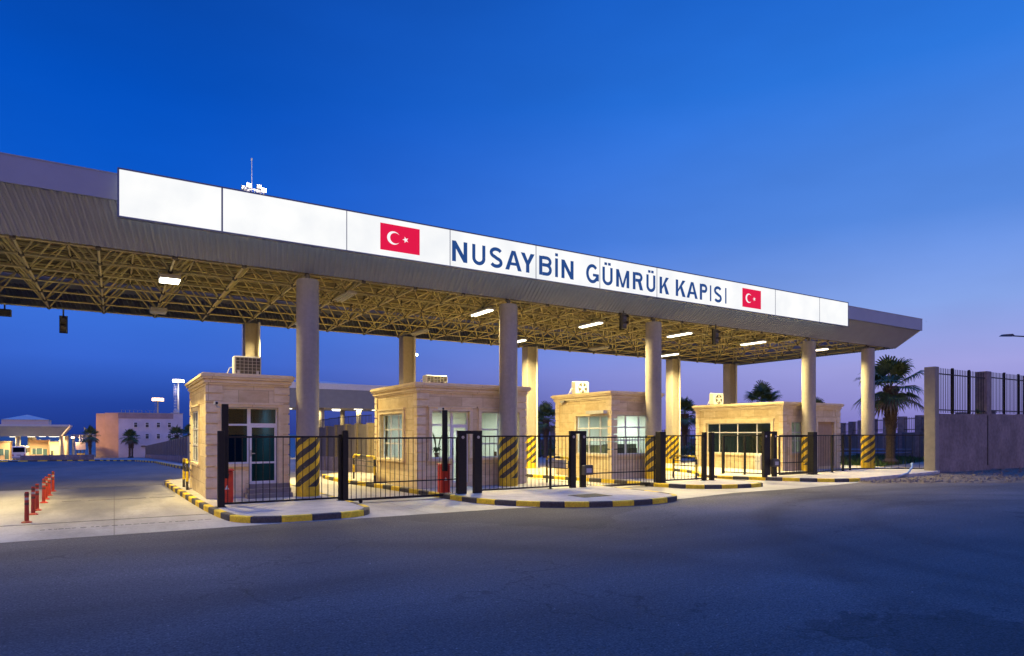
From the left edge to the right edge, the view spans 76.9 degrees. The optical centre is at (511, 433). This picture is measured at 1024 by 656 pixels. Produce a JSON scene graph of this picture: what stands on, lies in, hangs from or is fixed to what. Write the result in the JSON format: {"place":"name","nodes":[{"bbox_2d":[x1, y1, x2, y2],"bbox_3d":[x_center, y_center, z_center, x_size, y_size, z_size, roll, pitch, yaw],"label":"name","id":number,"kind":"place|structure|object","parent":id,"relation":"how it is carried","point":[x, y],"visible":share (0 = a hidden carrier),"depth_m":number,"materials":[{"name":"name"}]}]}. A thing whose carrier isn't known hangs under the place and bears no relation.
{"place":"outdoors","nodes":[
{"label":"outdoors","id":0,"kind":"place"},
{"bbox_2d":[76,435,85,454],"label":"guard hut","id":1,"kind":"object","parent":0,"point":[79,446],"visible":0.78,"depth_m":155.60,"materials":[{"name":"white paint"}]},
{"bbox_2d":[15,458,189,466],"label":"paved yard","id":2,"kind":"structure","parent":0,"point":[169,462],"depth_m":112.59,"materials":[{"name":"grey concrete"}]},
{"bbox_2d":[20,454,93,460],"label":"concrete barrier","id":3,"kind":"object","parent":2,"relation":"on","point":[56,457],"visible":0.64,"depth_m":111.28,"materials":[{"name":"grey concrete"}]},
{"bbox_2d":[96,409,182,457],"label":"office building","id":4,"kind":"structure","parent":0,"point":[151,428],"depth_m":162.09,"materials":[{"name":"painted plaster"},{"name":"glass"}]},
{"bbox_2d":[0,461,337,490],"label":"road","id":5,"kind":"structure","parent":0,"point":[29,475],"depth_m":37.17,"materials":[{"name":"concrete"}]},
{"bbox_2d":[169,478,363,515],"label":"pavement","id":6,"kind":"structure","parent":0,"point":[293,507],"depth_m":17.87,"materials":[{"name":"concrete"}]},
{"bbox_2d":[182,458,188,489],"bbox_3d":[-11.861,1.464,23.409,0.090,1.113,1.390,0,0,-32],"label":"hoop barrier","id":7,"kind":"object","parent":6,"relation":"on","point":[186,471],"visible":0.98,"depth_m":22.95,"materials":[{"name":"yellow metal"}]},
{"bbox_2d":[221,404,233,502],"bbox_3d":[-8.144,0.585,18.376,0.400,2.830,0.430,0,0,-32],"label":"boom barrier","id":8,"kind":"object","parent":6,"relation":"on","point":[225,417],"visible":0.58,"depth_m":18.19,"materials":[{"name":"red metal"}]},
{"bbox_2d":[185,372,294,498],"bbox_3d":[-9.444,0.084,22.157,2.760,3.872,5.730,0,0,-32],"label":"checkpoint booth","id":9,"kind":"object","parent":6,"relation":"on","point":[259,405],"visible":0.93,"depth_m":20.39,"materials":[{"name":"beige stone"}]},
{"bbox_2d":[193,411,197,462],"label":"window","id":10,"kind":"structure","parent":9,"relation":"in","point":[195,414],"depth_m":22.70,"materials":[{"name":"white glass"}]},
{"bbox_2d":[229,407,248,463],"bbox_3d":[-8.655,0.065,20.194,0.760,1.770,0.060,0,0,-32],"label":"window","id":11,"kind":"structure","parent":9,"relation":"in","point":[238,416],"depth_m":20.23,"materials":[{"name":"clear glass"}]},
{"bbox_2d":[227,356,260,374],"bbox_3d":[-8.792,-2.183,21.090,1.052,0.655,0.390,0,0,-32],"label":"air conditioner","id":12,"kind":"object","parent":9,"relation":"on","point":[245,365],"visible":0.85,"depth_m":21.00,"materials":[{"name":"metal"}]},
{"bbox_2d":[249,407,276,424],"bbox_3d":[-7.966,-0.545,20.619,0.860,0.550,0.060,0,0,-32],"label":"window","id":13,"kind":"structure","parent":9,"relation":"in","point":[257,416],"depth_m":20.61,"materials":[{"name":"white glass"}]},
{"bbox_2d":[249,425,276,483],"bbox_3d":[-7.952,0.665,20.598,0.860,1.870,0.110,0,0,-32],"label":"door","id":14,"kind":"structure","parent":9,"relation":"in","point":[259,447],"depth_m":20.61,"materials":[{"name":"clear glass"}]},
{"bbox_2d":[215,430,347,507],"bbox_3d":[-6.452,0.960,18.371,3.645,2.100,0.325,0,0,-32],"label":"bar fence","id":15,"kind":"object","parent":6,"relation":"on","point":[342,467],"visible":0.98,"depth_m":18.37,"materials":[{"name":"black metal"}]},
{"bbox_2d":[0,434,923,542],"bbox_3d":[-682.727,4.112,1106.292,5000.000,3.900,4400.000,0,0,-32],"label":"ground","id":16,"kind":"structure","parent":0,"point":[541,460],"depth_m":184.89,"materials":[{"name":"grey concrete"}]},
{"bbox_2d":[0,441,12,459],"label":"distant booth","id":17,"kind":"object","parent":16,"relation":"on","point":[5,450],"visible":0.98,"depth_m":149.16,"materials":[{"name":"concrete"}]},
{"bbox_2d":[12,446,29,459],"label":"white bus","id":18,"kind":"object","parent":16,"relation":"on","point":[18,452],"visible":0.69,"depth_m":146.13,"materials":[{"name":"paint"}]},
{"bbox_2d":[0,415,72,459],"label":"canopy","id":19,"kind":"object","parent":16,"relation":"on","point":[17,427],"visible":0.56,"depth_m":149.81,"materials":[{"name":"grey metal"}]},
{"bbox_2d":[29,437,49,454],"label":"distant booth","id":20,"kind":"object","parent":16,"relation":"on","point":[39,447],"visible":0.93,"depth_m":154.49,"materials":[{"name":"concrete"}]},
{"bbox_2d":[50,441,58,454],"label":"ticket hut","id":21,"kind":"object","parent":16,"relation":"on","point":[54,447],"visible":0.57,"depth_m":154.93,"materials":[{"name":"yellow concrete"}]},
{"bbox_2d":[71,434,95,454],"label":"distant canopy","id":22,"kind":"object","parent":16,"relation":"on","point":[75,435],"visible":0.21,"depth_m":169.11,"materials":[{"name":"white metal"}]},
{"bbox_2d":[79,425,100,454],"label":"palm tree","id":23,"kind":"object","parent":16,"relation":"on","point":[90,430],"visible":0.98,"depth_m":153.72,"materials":[{"name":"green plant"}]},
{"bbox_2d":[0,460,190,470],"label":"kerb","id":24,"kind":"structure","parent":16,"relation":"on","point":[171,465],"depth_m":95.66,"materials":[{"name":"yellow paint"}]},
{"bbox_2d":[119,429,139,457],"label":"palm tree","id":25,"kind":"object","parent":16,"relation":"on","point":[130,440],"visible":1,"depth_m":158.03,"materials":[{"name":"green plant"}]},
{"bbox_2d":[145,436,190,463],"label":"yard wall","id":26,"kind":"structure","parent":16,"relation":"on","point":[176,450],"depth_m":86.03,"materials":[{"name":"grey concrete"}]},
{"bbox_2d":[167,425,184,439],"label":"palm tree","id":27,"kind":"object","parent":16,"relation":"on","point":[176,429],"visible":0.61,"depth_m":124.09,"materials":[{"name":"green plant"}]},
{"bbox_2d":[172,379,183,412],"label":"light mast","id":28,"kind":"object","parent":16,"relation":"on","point":[177,381],"visible":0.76,"depth_m":199.74,"materials":[{"name":"metal"}]},
{"bbox_2d":[178,424,190,437],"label":"palm tree","id":29,"kind":"object","parent":16,"relation":"on","point":[187,430],"visible":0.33,"depth_m":121.78,"materials":[{"name":"green plant"}]},
{"bbox_2d":[241,158,265,330],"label":"light mast","id":30,"kind":"object","parent":16,"relation":"on","point":[248,186],"visible":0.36,"depth_m":65.43,"materials":[{"name":"metal"}]},
{"bbox_2d":[288,381,387,427],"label":"canopy","id":31,"kind":"object","parent":16,"relation":"on","point":[343,397],"visible":0.2,"depth_m":100.10,"materials":[{"name":"white metal"}]},
{"bbox_2d":[319,414,374,472],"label":"yard wall","id":32,"kind":"structure","parent":16,"relation":"on","point":[330,453],"depth_m":35.27,"materials":[{"name":"brown concrete"}]},
{"bbox_2d":[0,471,856,542],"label":"concrete apron","id":33,"kind":"object","parent":16,"relation":"on","point":[55,511],"visible":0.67,"depth_m":18.66,"materials":[{"name":"beige concrete"}]},
{"bbox_2d":[21,492,31,522],"bbox_3d":[-11.659,1.776,15.484,0.220,0.741,0.217,0,0,-32],"label":"lane bollard","id":34,"kind":"object","parent":33,"relation":"on","point":[26,507],"visible":1,"depth_m":15.45,"materials":[{"name":"red plastic"}]},
{"bbox_2d":[29,487,37,514],"bbox_3d":[-12.630,1.776,17.000,0.220,0.741,0.217,0,0,-32],"label":"lane bollard","id":35,"kind":"object","parent":33,"relation":"on","point":[32,501],"visible":0.95,"depth_m":16.96,"materials":[{"name":"red plastic"}]},
{"bbox_2d":[35,484,41,510],"bbox_3d":[-13.216,1.776,17.931,0.220,0.741,0.217,0,0,-32],"label":"lane bollard","id":36,"kind":"object","parent":33,"relation":"on","point":[37,497],"visible":0.9,"depth_m":17.89,"materials":[{"name":"red plastic"}]},
{"bbox_2d":[40,479,47,502],"bbox_3d":[-14.441,1.776,19.878,0.220,0.741,0.217,0,0,-32],"label":"lane bollard","id":37,"kind":"object","parent":33,"relation":"on","point":[44,491],"visible":1,"depth_m":19.84,"materials":[{"name":"red plastic"}]},
{"bbox_2d":[164,478,369,522],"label":"kerb","id":38,"kind":"structure","parent":33,"relation":"on","point":[218,512],"depth_m":16.18,"materials":[{"name":"yellow paint"}]},
{"bbox_2d":[0,486,646,529],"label":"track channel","id":39,"kind":"object","parent":33,"relation":"on","point":[185,515],"visible":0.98,"depth_m":16.23,"materials":[{"name":"metal"}]},
{"bbox_2d":[348,437,456,502],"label":"sliding gate","id":40,"kind":"structure","parent":39,"relation":"on","point":[394,481],"depth_m":20.60,"materials":[{"name":"black metal"}]},
{"bbox_2d":[0,152,921,496],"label":"gate canopy","id":41,"kind":"object","parent":33,"relation":"on","point":[68,240],"visible":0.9,"depth_m":26.52,"materials":[{"name":"beige metal"}]},
{"bbox_2d":[0,304,11,316],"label":"junction box","id":42,"kind":"object","parent":41,"relation":"hanging from","point":[4,312],"visible":1,"depth_m":25.66,"materials":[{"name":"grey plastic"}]},
{"bbox_2d":[59,309,67,333],"bbox_3d":[-18.604,-4.670,26.718,0.290,1.000,0.335,0,0,-32],"label":"traffic signal","id":43,"kind":"object","parent":41,"relation":"attached to","point":[63,323],"visible":0.99,"depth_m":26.74,"materials":[{"name":"grey plastic"}]},
{"bbox_2d":[149,305,166,314],"bbox_3d":[-14.190,-4.973,25.849,0.640,0.275,0.700,0,0,-32],"label":"flood lamp","id":44,"kind":"object","parent":41,"relation":"attached to","point":[158,310],"visible":1,"depth_m":25.62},
{"bbox_2d":[158,271,180,284],"bbox_3d":[-10.908,-4.973,20.531,0.640,0.275,0.700,0,0,-32],"label":"flood lamp","id":45,"kind":"object","parent":41,"relation":"attached to","point":[169,278],"visible":1,"depth_m":20.32,"materials":[{"name":"white glass"}]},
{"bbox_2d":[335,290,356,301],"bbox_3d":[-6.043,-5.013,23.416,0.340,0.235,1.560,0,0,-32],"label":"tube lamp","id":46,"kind":"object","parent":41,"relation":"hanging from","point":[348,294],"visible":1,"depth_m":23.18,"materials":[{"name":"white plastic"}]},
{"bbox_2d":[410,329,429,335],"bbox_3d":[-4.539,-5.013,31.747,0.340,0.235,1.560,0,0,-32],"label":"tube lamp","id":47,"kind":"object","parent":41,"relation":"attached to","point":[418,332],"visible":1,"depth_m":31.58,"materials":[{"name":"white plastic"}]},
{"bbox_2d":[469,307,494,316],"bbox_3d":[-1.230,-5.013,26.386,0.340,0.235,1.560,0,0,-32],"label":"tube lamp","id":48,"kind":"object","parent":41,"relation":"hanging from","point":[482,311],"visible":1,"depth_m":26.18,"materials":[{"name":"white"}]},
{"bbox_2d":[117,167,848,326],"bbox_3d":[3.720,-6.265,25.418,32.900,1.290,0.146,0,0,-32],"label":"illuminated sign","id":49,"kind":"object","parent":41,"relation":"attached to","point":[145,197],"visible":1,"depth_m":21.23,"materials":[{"name":"white plastic"}]},
{"bbox_2d":[577,320,604,327],"bbox_3d":[3.582,-5.013,29.355,0.340,0.235,1.560,0,0,-32],"label":"tube lamp","id":50,"kind":"object","parent":41,"relation":"hanging from","point":[592,323],"visible":1,"depth_m":29.16,"materials":[{"name":"white"}]},
{"bbox_2d":[619,311,628,329],"bbox_3d":[4.774,-4.810,27.338,0.290,0.800,0.335,0,0,-32],"label":"traffic signal","id":51,"kind":"object","parent":41,"relation":"attached to","point":[623,321],"visible":1,"depth_m":27.33,"materials":[{"name":"grey plastic"}]},
{"bbox_2d":[666,331,693,337],"bbox_3d":[8.394,-5.013,32.325,0.340,0.235,1.560,0,0,-32],"label":"tube lamp","id":52,"kind":"object","parent":41,"relation":"hanging from","point":[679,334],"visible":1,"depth_m":32.21,"materials":[{"name":"white"}]},
{"bbox_2d":[712,324,720,344],"bbox_3d":[9.642,-4.675,30.342,0.290,0.950,0.335,0,0,-32],"label":"traffic signal","id":53,"kind":"object","parent":41,"relation":"attached to","point":[715,336],"visible":1,"depth_m":30.33,"materials":[{"name":"grey plastic"}]},
{"bbox_2d":[739,339,766,345],"bbox_3d":[13.207,-5.013,35.295,0.340,0.235,1.560,0,0,-32],"label":"tube lamp","id":54,"kind":"object","parent":41,"relation":"hanging from","point":[753,342],"visible":1,"depth_m":35.16,"materials":[{"name":"white"}]},
{"bbox_2d":[322,472,676,506],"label":"kerb","id":55,"kind":"structure","parent":33,"relation":"on","point":[672,498],"depth_m":19.47,"materials":[{"name":"yellow paint"}]},
{"bbox_2d":[586,436,654,485],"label":"sliding gate","id":56,"kind":"structure","parent":33,"relation":"on","point":[640,471],"depth_m":25.65,"materials":[{"name":"black metal"}]},
{"bbox_2d":[525,466,762,488],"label":"kerb","id":57,"kind":"structure","parent":33,"relation":"on","point":[718,486],"depth_m":25.72,"materials":[{"name":"yellow paint"}]},
{"bbox_2d":[777,436,807,473],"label":"sliding gate","id":58,"kind":"structure","parent":33,"relation":"on","point":[794,462],"depth_m":30.81,"materials":[{"name":"black metal"}]},
{"bbox_2d":[538,401,555,457],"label":"palm tree","id":59,"kind":"object","parent":16,"relation":"on","point":[546,407],"visible":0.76,"depth_m":74.84,"materials":[{"name":"green plant"}]},
{"bbox_2d":[681,397,695,457],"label":"palm tree","id":60,"kind":"object","parent":16,"relation":"on","point":[686,405],"visible":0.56,"depth_m":61.66,"materials":[{"name":"green plant"}]},
{"bbox_2d":[682,440,695,458],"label":"shrub","id":61,"kind":"object","parent":16,"relation":"on","point":[688,450],"visible":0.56,"depth_m":57.73,"materials":[{"name":"green plant"}]},
{"bbox_2d":[744,380,782,402],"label":"palm tree","id":62,"kind":"object","parent":16,"relation":"on","point":[762,391],"visible":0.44,"depth_m":59.55,"materials":[{"name":"green plant"}]},
{"bbox_2d":[540,411,995,458],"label":"wall","id":63,"kind":"structure","parent":16,"relation":"on","point":[851,428],"depth_m":63.08,"materials":[{"name":"brown concrete"}]},
{"bbox_2d":[666,465,939,481],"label":"kerb","id":64,"kind":"structure","parent":16,"relation":"on","point":[819,479],"depth_m":29.64,"materials":[{"name":"yellow paint"}]},
{"bbox_2d":[924,366,1023,472],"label":"boundary wall","id":65,"kind":"structure","parent":16,"relation":"on","point":[986,439],"depth_m":36.85,"materials":[{"name":"concrete"}]},
{"bbox_2d":[326,472,671,501],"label":"pavement","id":66,"kind":"structure","parent":0,"point":[547,494],"depth_m":21.80,"materials":[{"name":"concrete"}]},
{"bbox_2d":[353,454,375,481],"bbox_3d":[-6.285,1.464,27.320,0.090,1.113,2.790,0,0,-32],"label":"hoop barrier","id":67,"kind":"object","parent":66,"relation":"on","point":[371,456],"visible":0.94,"depth_m":27.00,"materials":[{"name":"metal"}]},
{"bbox_2d":[437,410,450,492],"bbox_3d":[-2.296,0.610,21.809,0.400,2.780,0.430,0,0,-32],"label":"boom barrier","id":68,"kind":"object","parent":66,"relation":"on","point":[444,475],"visible":0.96,"depth_m":21.62,"materials":[{"name":"red metal"}]},
{"bbox_2d":[370,382,530,488],"bbox_3d":[-2.598,0.084,26.364,4.990,3.872,4.760,0,0,-32],"label":"checkpoint booth","id":69,"kind":"object","parent":66,"relation":"on","point":[407,410],"visible":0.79,"depth_m":24.57,"materials":[{"name":"beige stone"}]},
{"bbox_2d":[383,413,401,458],"bbox_3d":[-4.628,0.115,25.493,0.060,1.770,2.450,0,0,-32],"label":"window","id":70,"kind":"structure","parent":69,"relation":"in","point":[384,429],"depth_m":25.78,"materials":[{"name":"white glass"}]},
{"bbox_2d":[420,375,446,382],"bbox_3d":[-3.144,-2.072,25.516,1.152,0.435,0.390,0,0,-32],"label":"air conditioner","id":71,"kind":"object","parent":69,"relation":"on","point":[435,378],"visible":0.64,"depth_m":25.37,"materials":[{"name":"metal"}]},
{"bbox_2d":[432,411,451,458],"bbox_3d":[-2.647,0.050,23.901,0.880,1.760,0.060,0,0,-32],"label":"window","id":72,"kind":"structure","parent":69,"relation":"in","point":[450,412],"depth_m":24.08,"materials":[{"name":"white plastic"}]},
{"bbox_2d":[452,411,467,425],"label":"window","id":73,"kind":"structure","parent":69,"relation":"in","point":[466,412],"depth_m":24.32,"materials":[{"name":"white plastic"}]},
{"bbox_2d":[452,426,467,482],"bbox_3d":[-1.973,0.780,24.294,0.680,2.140,0.100,0,0,-32],"label":"door","id":74,"kind":"structure","parent":69,"relation":"in","point":[466,427],"depth_m":24.23,"materials":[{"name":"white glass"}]},
{"bbox_2d":[482,412,498,457],"bbox_3d":[-0.545,0.050,25.199,1.700,1.760,0.060,0,0,-32],"label":"window","id":75,"kind":"structure","parent":69,"relation":"in","point":[497,429],"depth_m":25.16,"materials":[{"name":"white plastic"}]},
{"bbox_2d":[457,431,481,493],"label":"gate posts","id":76,"kind":"object","parent":66,"relation":"on","point":[462,462],"visible":1,"depth_m":21.32,"materials":[{"name":"black metal"}]},
{"bbox_2d":[482,435,569,490],"bbox_3d":[0.531,1.042,22.655,3.740,1.935,0.150,0,0,-32],"label":"bar fence","id":77,"kind":"object","parent":66,"relation":"on","point":[550,486],"visible":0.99,"depth_m":22.99,"materials":[{"name":"black metal"}]},
{"bbox_2d":[546,456,568,484],"bbox_3d":[1.815,1.464,25.621,0.090,1.113,1.590,0,0,-32],"label":"hoop barrier","id":78,"kind":"object","parent":66,"relation":"on","point":[561,464],"visible":0.77,"depth_m":25.56,"materials":[{"name":"metal"}]},
{"bbox_2d":[569,431,592,487],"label":"gate posts","id":79,"kind":"object","parent":66,"relation":"on","point":[584,469],"visible":0.98,"depth_m":23.75,"materials":[{"name":"black metal"}]},
{"bbox_2d":[569,493,611,497],"bbox_3d":[2.511,1.992,20.733,1.150,0.016,0.850,0,0,-32],"label":"drain grate","id":80,"kind":"object","parent":66,"relation":"on","point":[589,495],"visible":1,"depth_m":20.59,"materials":[{"name":"metal"}]},
{"bbox_2d":[0,483,1023,655],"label":"asphalt road","id":81,"kind":"structure","parent":0,"point":[293,589],"depth_m":9.29,"materials":[{"name":"grey asphalt"}]},
{"bbox_2d":[0,0,1023,434],"label":"sky","id":82,"kind":"structure","parent":0,"point":[868,154],"materials":[{"name":"blue"}]},
{"bbox_2d":[526,467,757,484],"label":"pavement","id":83,"kind":"structure","parent":0,"point":[540,470],"depth_m":27.35,"materials":[{"name":"concrete"}]},
{"bbox_2d":[551,391,664,478],"bbox_3d":[4.386,0.084,30.527,3.330,3.872,4.510,0,0,-32],"label":"checkpoint booth","id":84,"kind":"object","parent":83,"relation":"on","point":[609,414],"visible":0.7,"depth_m":29.23,"materials":[{"name":"beige stone"}]},
{"bbox_2d":[569,381,588,393],"bbox_3d":[3.178,-2.163,30.827,1.012,0.615,0.390,0,0,-32],"label":"air conditioner","id":85,"kind":"object","parent":84,"relation":"on","point":[579,387],"visible":0.88,"depth_m":30.69,"materials":[{"name":"metal"}]},
{"bbox_2d":[577,415,607,453],"bbox_3d":[3.736,0.065,29.192,0.060,1.730,2.440,0,0,-32],"label":"window","id":86,"kind":"structure","parent":84,"relation":"in","point":[600,416],"depth_m":29.47,"materials":[{"name":"white glass"}]},
{"bbox_2d":[617,415,644,454],"bbox_3d":[5.368,0.055,28.765,2.350,1.750,0.060,0,0,-32],"label":"window","id":87,"kind":"structure","parent":84,"relation":"in","point":[624,427],"depth_m":28.56,"materials":[{"name":"white glass"}]},
{"bbox_2d":[654,432,713,482],"bbox_3d":[7.227,0.970,26.787,3.255,2.080,0.380,0,0,-32],"label":"bar fence","id":88,"kind":"object","parent":83,"relation":"on","point":[660,457],"visible":0.99,"depth_m":26.64,"materials":[{"name":"black metal"}]},
{"bbox_2d":[672,455,697,479],"bbox_3d":[7.632,1.489,28.476,0.090,1.063,1.440,0,0,-32],"label":"hoop barrier","id":89,"kind":"object","parent":83,"relation":"on","point":[696,466],"visible":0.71,"depth_m":28.23,"materials":[{"name":"metal"}]},
{"bbox_2d":[666,462,930,477],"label":"pavement","id":90,"kind":"structure","parent":0,"point":[854,473],"depth_m":32.94,"materials":[{"name":"concrete"}]},
{"bbox_2d":[720,435,761,474],"bbox_3d":[11.241,1.042,31.106,0.232,1.935,2.532,0,0,-42],"label":"bar fence","id":91,"kind":"object","parent":90,"relation":"on","point":[744,472],"visible":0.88,"depth_m":31.51,"materials":[{"name":"metal"}]},
{"bbox_2d":[755,454,761,469],"bbox_3d":[13.520,1.575,35.283,0.330,0.850,0.350,0,0,-32],"label":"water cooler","id":92,"kind":"object","parent":90,"relation":"on","point":[758,461],"visible":0.86,"depth_m":35.15,"materials":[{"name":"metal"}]},
{"bbox_2d":[692,401,843,470],"bbox_3d":[15.023,0.164,38.179,5.530,3.712,6.360,0,0,-32],"label":"checkpoint booth","id":93,"kind":"object","parent":90,"relation":"on","point":[780,418],"visible":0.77,"depth_m":36.41,"materials":[{"name":"beige stone"}]},
{"bbox_2d":[707,393,722,404],"bbox_3d":[12.220,-2.050,38.758,1.092,0.700,0.390,0,0,-32],"label":"air conditioner","id":94,"kind":"object","parent":93,"relation":"on","point":[715,398],"visible":0.94,"depth_m":38.60,"materials":[{"name":"metal"}]},
{"bbox_2d":[707,423,769,453],"bbox_3d":[12.960,0.280,36.847,0.060,1.740,4.500,0,0,-32],"label":"window","id":95,"kind":"structure","parent":93,"relation":"in","point":[753,444],"depth_m":36.85,"materials":[{"name":"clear glass"}]},
{"bbox_2d":[792,422,800,452],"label":"window","id":96,"kind":"structure","parent":93,"relation":"in","point":[794,432],"depth_m":35.23,"materials":[{"name":"grey glass"}]},
{"bbox_2d":[818,422,831,465],"bbox_3d":[17.590,0.600,36.381,1.550,2.500,0.075,0,0,-32],"label":"door","id":97,"kind":"structure","parent":93,"relation":"in","point":[824,428],"depth_m":36.39,"materials":[{"name":"beige wood"}]},
{"bbox_2d":[762,431,778,477],"bbox_3d":[11.896,0.960,29.546,0.920,2.100,0.348,0,0,-32],"label":"gate portal","id":98,"kind":"object","parent":90,"relation":"on","point":[770,462],"visible":1,"depth_m":29.50,"materials":[{"name":"black paint"}]},
{"bbox_2d":[779,432,818,474],"bbox_3d":[13.543,0.970,30.685,2.920,2.080,0.400,0,0,-32],"label":"bar fence","id":99,"kind":"object","parent":90,"relation":"on","point":[812,453],"visible":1,"depth_m":31.13,"materials":[{"name":"black metal"}]},
{"bbox_2d":[817,435,849,472],"bbox_3d":[16.599,1.040,33.274,0.205,1.940,5.190,0,0,45],"label":"bar fence","id":100,"kind":"object","parent":90,"relation":"on","point":[832,455],"visible":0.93,"depth_m":33.11,"materials":[{"name":"black metal"}]},
{"bbox_2d":[849,435,923,469],"bbox_3d":[20.436,1.042,35.122,4.270,1.935,0.220,0,0,-1],"label":"bar fence","id":101,"kind":"object","parent":90,"relation":"on","point":[891,451],"visible":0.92,"depth_m":35.06,"materials":[{"name":"black metal"}]},
{"bbox_2d":[682,453,923,466],"bbox_3d":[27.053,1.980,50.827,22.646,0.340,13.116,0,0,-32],"label":"grass","id":102,"kind":"structure","parent":0,"point":[856,459],"depth_m":49.10,"materials":[{"name":"plant"}]},
{"bbox_2d":[841,449,911,452],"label":"rail","id":103,"kind":"object","parent":102,"relation":"on","point":[878,452],"visible":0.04,"depth_m":56.58,"materials":[{"name":"metal"}]},
{"bbox_2d":[850,354,923,463],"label":"palm tree","id":104,"kind":"object","parent":102,"relation":"on","point":[889,399],"visible":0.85,"depth_m":44.62,"materials":[{"name":"green plant"}]},
{"bbox_2d":[857,467,1023,483],"bbox_3d":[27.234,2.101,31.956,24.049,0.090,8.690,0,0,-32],"label":"gravel","id":105,"kind":"structure","parent":0,"point":[916,479],"depth_m":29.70,"materials":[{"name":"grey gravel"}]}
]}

